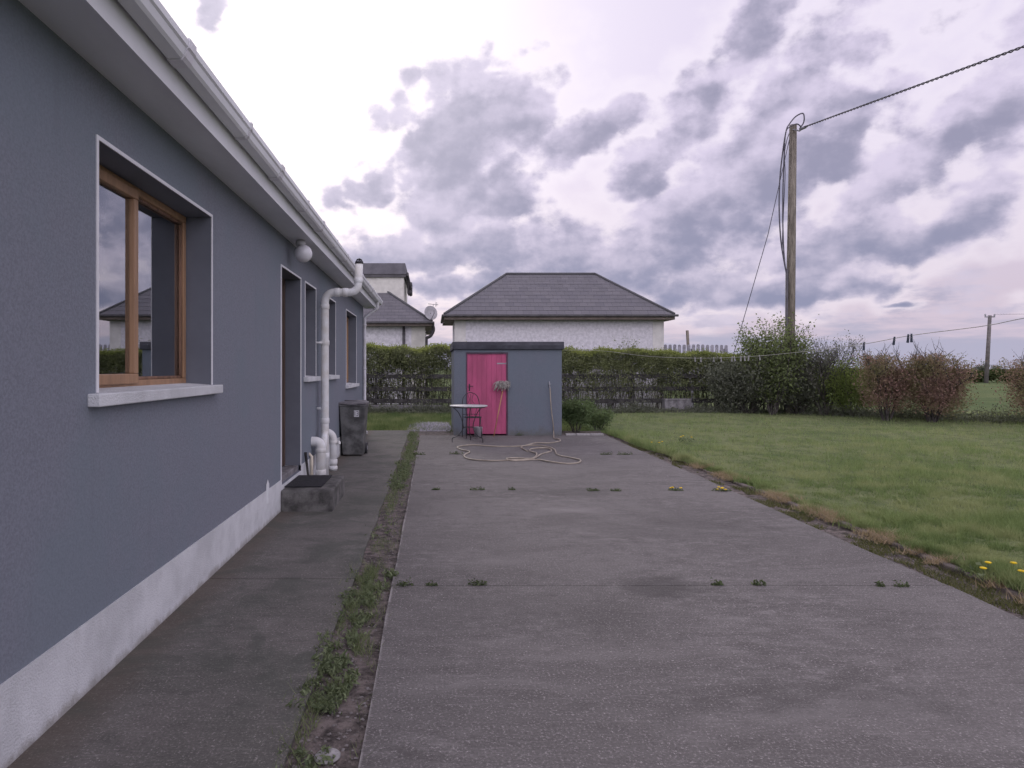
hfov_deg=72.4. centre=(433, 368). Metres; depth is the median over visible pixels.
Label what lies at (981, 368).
distant tree
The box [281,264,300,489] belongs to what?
door
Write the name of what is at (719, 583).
weed tuft
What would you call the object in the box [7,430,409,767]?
path
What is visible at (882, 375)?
copper beech
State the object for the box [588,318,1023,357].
washing line
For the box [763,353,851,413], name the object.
dark thicket
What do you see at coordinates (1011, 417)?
undergrowth
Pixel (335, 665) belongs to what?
strip weeds
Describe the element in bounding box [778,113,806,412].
utility pole
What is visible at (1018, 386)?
copper beech
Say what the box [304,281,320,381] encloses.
window
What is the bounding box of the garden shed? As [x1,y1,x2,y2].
[450,342,563,434]
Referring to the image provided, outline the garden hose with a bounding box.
[457,388,580,463]
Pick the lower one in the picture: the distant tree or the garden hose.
the garden hose
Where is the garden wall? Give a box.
[372,405,440,411]
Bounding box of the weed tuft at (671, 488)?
[668,487,683,490]
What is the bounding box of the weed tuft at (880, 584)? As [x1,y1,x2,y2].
[874,580,884,586]
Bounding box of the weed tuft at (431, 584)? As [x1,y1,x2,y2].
[425,580,437,585]
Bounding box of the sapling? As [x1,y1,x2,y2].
[612,336,639,372]
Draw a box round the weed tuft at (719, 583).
[710,577,723,585]
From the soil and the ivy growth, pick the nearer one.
the soil
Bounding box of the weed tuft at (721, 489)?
[711,486,731,491]
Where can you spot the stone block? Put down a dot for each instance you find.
(676, 403)
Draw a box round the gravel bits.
[291,435,1023,767]
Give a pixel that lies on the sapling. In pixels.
(627, 346)
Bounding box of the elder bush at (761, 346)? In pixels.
[725,311,820,414]
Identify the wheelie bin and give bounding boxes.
[338,400,368,454]
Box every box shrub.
[562,392,599,431]
[585,404,618,429]
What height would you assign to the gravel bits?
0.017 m
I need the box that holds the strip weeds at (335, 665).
[275,430,419,767]
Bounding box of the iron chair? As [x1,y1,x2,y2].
[462,392,481,437]
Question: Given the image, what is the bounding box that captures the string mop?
[492,380,509,436]
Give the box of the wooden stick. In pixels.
[304,452,308,474]
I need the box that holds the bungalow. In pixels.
[0,0,382,767]
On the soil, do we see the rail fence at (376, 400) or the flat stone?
the flat stone
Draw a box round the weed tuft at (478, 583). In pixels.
[468,578,486,585]
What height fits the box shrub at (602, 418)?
0.635 m
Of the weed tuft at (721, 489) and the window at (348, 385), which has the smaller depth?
the weed tuft at (721, 489)
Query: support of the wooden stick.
on the path
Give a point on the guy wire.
(762, 252)
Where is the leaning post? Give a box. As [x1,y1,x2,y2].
[686,330,690,378]
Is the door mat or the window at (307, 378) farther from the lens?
the window at (307, 378)
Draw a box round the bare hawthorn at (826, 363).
[784,329,870,414]
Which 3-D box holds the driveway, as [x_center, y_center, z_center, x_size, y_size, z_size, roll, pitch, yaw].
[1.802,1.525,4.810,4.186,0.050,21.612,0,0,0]
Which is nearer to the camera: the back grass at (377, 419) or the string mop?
the string mop
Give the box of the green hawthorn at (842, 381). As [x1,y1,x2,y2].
[805,350,891,415]
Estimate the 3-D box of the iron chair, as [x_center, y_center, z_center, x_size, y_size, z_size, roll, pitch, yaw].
[0.859,1.006,15.124,0.400,0.990,0.469,0,0,-8]
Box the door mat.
[285,475,331,486]
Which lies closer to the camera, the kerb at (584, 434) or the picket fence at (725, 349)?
the kerb at (584, 434)
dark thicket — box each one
[694,340,800,412]
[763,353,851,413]
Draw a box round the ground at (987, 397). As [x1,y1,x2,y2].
[368,369,1023,430]
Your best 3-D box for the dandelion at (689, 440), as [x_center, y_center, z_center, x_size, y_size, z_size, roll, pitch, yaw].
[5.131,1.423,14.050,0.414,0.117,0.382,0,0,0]
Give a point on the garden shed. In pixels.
(531, 372)
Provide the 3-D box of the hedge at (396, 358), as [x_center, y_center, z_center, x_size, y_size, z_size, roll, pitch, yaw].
[3.834,0.232,24.799,19.434,2.548,1.926,0,0,0]
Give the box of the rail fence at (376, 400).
[366,371,805,407]
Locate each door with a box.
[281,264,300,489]
[467,354,505,433]
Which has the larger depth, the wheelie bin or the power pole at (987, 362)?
the power pole at (987, 362)
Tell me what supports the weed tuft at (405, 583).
on the driveway
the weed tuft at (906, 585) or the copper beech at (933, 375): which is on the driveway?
the weed tuft at (906, 585)
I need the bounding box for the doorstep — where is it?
[281,475,344,511]
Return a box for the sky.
[159,0,1023,368]
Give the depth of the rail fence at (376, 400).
24.23 m
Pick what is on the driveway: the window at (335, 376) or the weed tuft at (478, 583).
the weed tuft at (478, 583)
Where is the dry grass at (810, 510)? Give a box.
[671,456,1023,604]
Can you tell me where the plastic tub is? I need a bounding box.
[474,426,481,436]
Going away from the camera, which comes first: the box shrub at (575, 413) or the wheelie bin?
the wheelie bin
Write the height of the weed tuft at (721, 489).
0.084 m
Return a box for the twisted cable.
[804,45,1023,127]
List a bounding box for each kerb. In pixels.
[565,433,603,434]
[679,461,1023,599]
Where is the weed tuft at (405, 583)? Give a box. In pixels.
[396,577,413,586]
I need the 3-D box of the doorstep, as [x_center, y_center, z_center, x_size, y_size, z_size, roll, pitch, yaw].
[-1.331,1.399,7.810,0.541,0.242,1.060,0,0,0]
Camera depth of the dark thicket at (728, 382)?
22.84 m
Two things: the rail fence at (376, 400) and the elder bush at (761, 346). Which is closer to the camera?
the elder bush at (761, 346)
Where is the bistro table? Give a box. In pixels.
[450,404,486,442]
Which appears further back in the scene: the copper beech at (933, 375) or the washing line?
the copper beech at (933, 375)
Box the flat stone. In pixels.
[314,748,340,764]
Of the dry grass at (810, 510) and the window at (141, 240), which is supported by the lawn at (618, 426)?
the dry grass at (810, 510)
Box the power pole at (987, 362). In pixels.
[984,314,994,382]
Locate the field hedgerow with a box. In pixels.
[681,368,1018,382]
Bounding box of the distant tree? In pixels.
[970,361,989,370]
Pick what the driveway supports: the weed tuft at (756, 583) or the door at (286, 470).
the weed tuft at (756, 583)
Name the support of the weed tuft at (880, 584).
on the driveway
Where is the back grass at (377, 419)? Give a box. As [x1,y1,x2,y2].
[367,411,595,430]
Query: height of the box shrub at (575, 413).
0.969 m
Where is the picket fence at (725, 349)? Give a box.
[664,344,727,406]
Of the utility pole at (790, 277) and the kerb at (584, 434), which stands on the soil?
the kerb at (584, 434)
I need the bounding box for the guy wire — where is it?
[722,139,789,398]
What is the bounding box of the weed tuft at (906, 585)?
[892,580,909,586]
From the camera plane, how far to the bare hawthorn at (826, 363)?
21.98 m
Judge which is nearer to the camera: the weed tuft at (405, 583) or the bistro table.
the weed tuft at (405, 583)
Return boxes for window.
[88,134,222,406]
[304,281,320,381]
[329,298,339,379]
[345,309,358,388]
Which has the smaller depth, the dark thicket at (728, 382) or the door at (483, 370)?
the door at (483, 370)
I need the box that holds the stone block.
[662,399,691,409]
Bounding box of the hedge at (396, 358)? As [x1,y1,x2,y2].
[366,341,805,409]
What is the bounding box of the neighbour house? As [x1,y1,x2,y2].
[363,263,437,403]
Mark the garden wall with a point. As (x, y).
(401, 406)
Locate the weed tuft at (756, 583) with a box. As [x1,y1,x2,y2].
[750,579,765,585]
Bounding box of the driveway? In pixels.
[358,435,1023,767]
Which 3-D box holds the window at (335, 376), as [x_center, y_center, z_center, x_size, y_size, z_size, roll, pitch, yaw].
[-1.671,-0.473,11.025,0.238,1.274,1.010,0,0,0]
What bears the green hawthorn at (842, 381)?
on the lawn at (618, 426)
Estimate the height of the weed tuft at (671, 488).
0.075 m
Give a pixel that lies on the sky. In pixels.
(637, 145)
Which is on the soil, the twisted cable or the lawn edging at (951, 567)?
the lawn edging at (951, 567)
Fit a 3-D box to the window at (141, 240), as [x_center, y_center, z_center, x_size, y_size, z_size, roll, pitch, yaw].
[-1.706,-0.470,4.180,0.308,1.299,1.900,0,0,0]
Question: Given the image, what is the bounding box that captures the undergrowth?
[368,394,1023,423]
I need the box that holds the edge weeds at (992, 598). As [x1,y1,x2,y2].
[609,434,1023,615]
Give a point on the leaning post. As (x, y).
(687, 337)
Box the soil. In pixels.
[285,431,1023,767]
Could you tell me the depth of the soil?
4.09 m
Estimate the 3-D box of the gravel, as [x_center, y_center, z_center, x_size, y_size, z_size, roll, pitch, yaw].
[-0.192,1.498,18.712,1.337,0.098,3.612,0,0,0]
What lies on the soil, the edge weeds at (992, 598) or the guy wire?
the edge weeds at (992, 598)
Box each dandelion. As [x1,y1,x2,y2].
[678,435,694,441]
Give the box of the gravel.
[407,421,450,430]
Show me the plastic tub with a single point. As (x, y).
(477, 429)
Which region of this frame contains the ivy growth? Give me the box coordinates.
[762,319,823,410]
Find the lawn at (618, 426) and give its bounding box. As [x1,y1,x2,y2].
[596,410,1023,592]
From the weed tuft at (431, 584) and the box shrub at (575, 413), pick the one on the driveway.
the weed tuft at (431, 584)
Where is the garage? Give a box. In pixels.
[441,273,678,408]
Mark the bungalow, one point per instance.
(188, 294)
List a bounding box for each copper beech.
[848,343,921,420]
[895,341,986,421]
[982,348,1023,414]
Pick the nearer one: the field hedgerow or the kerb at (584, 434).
the kerb at (584, 434)

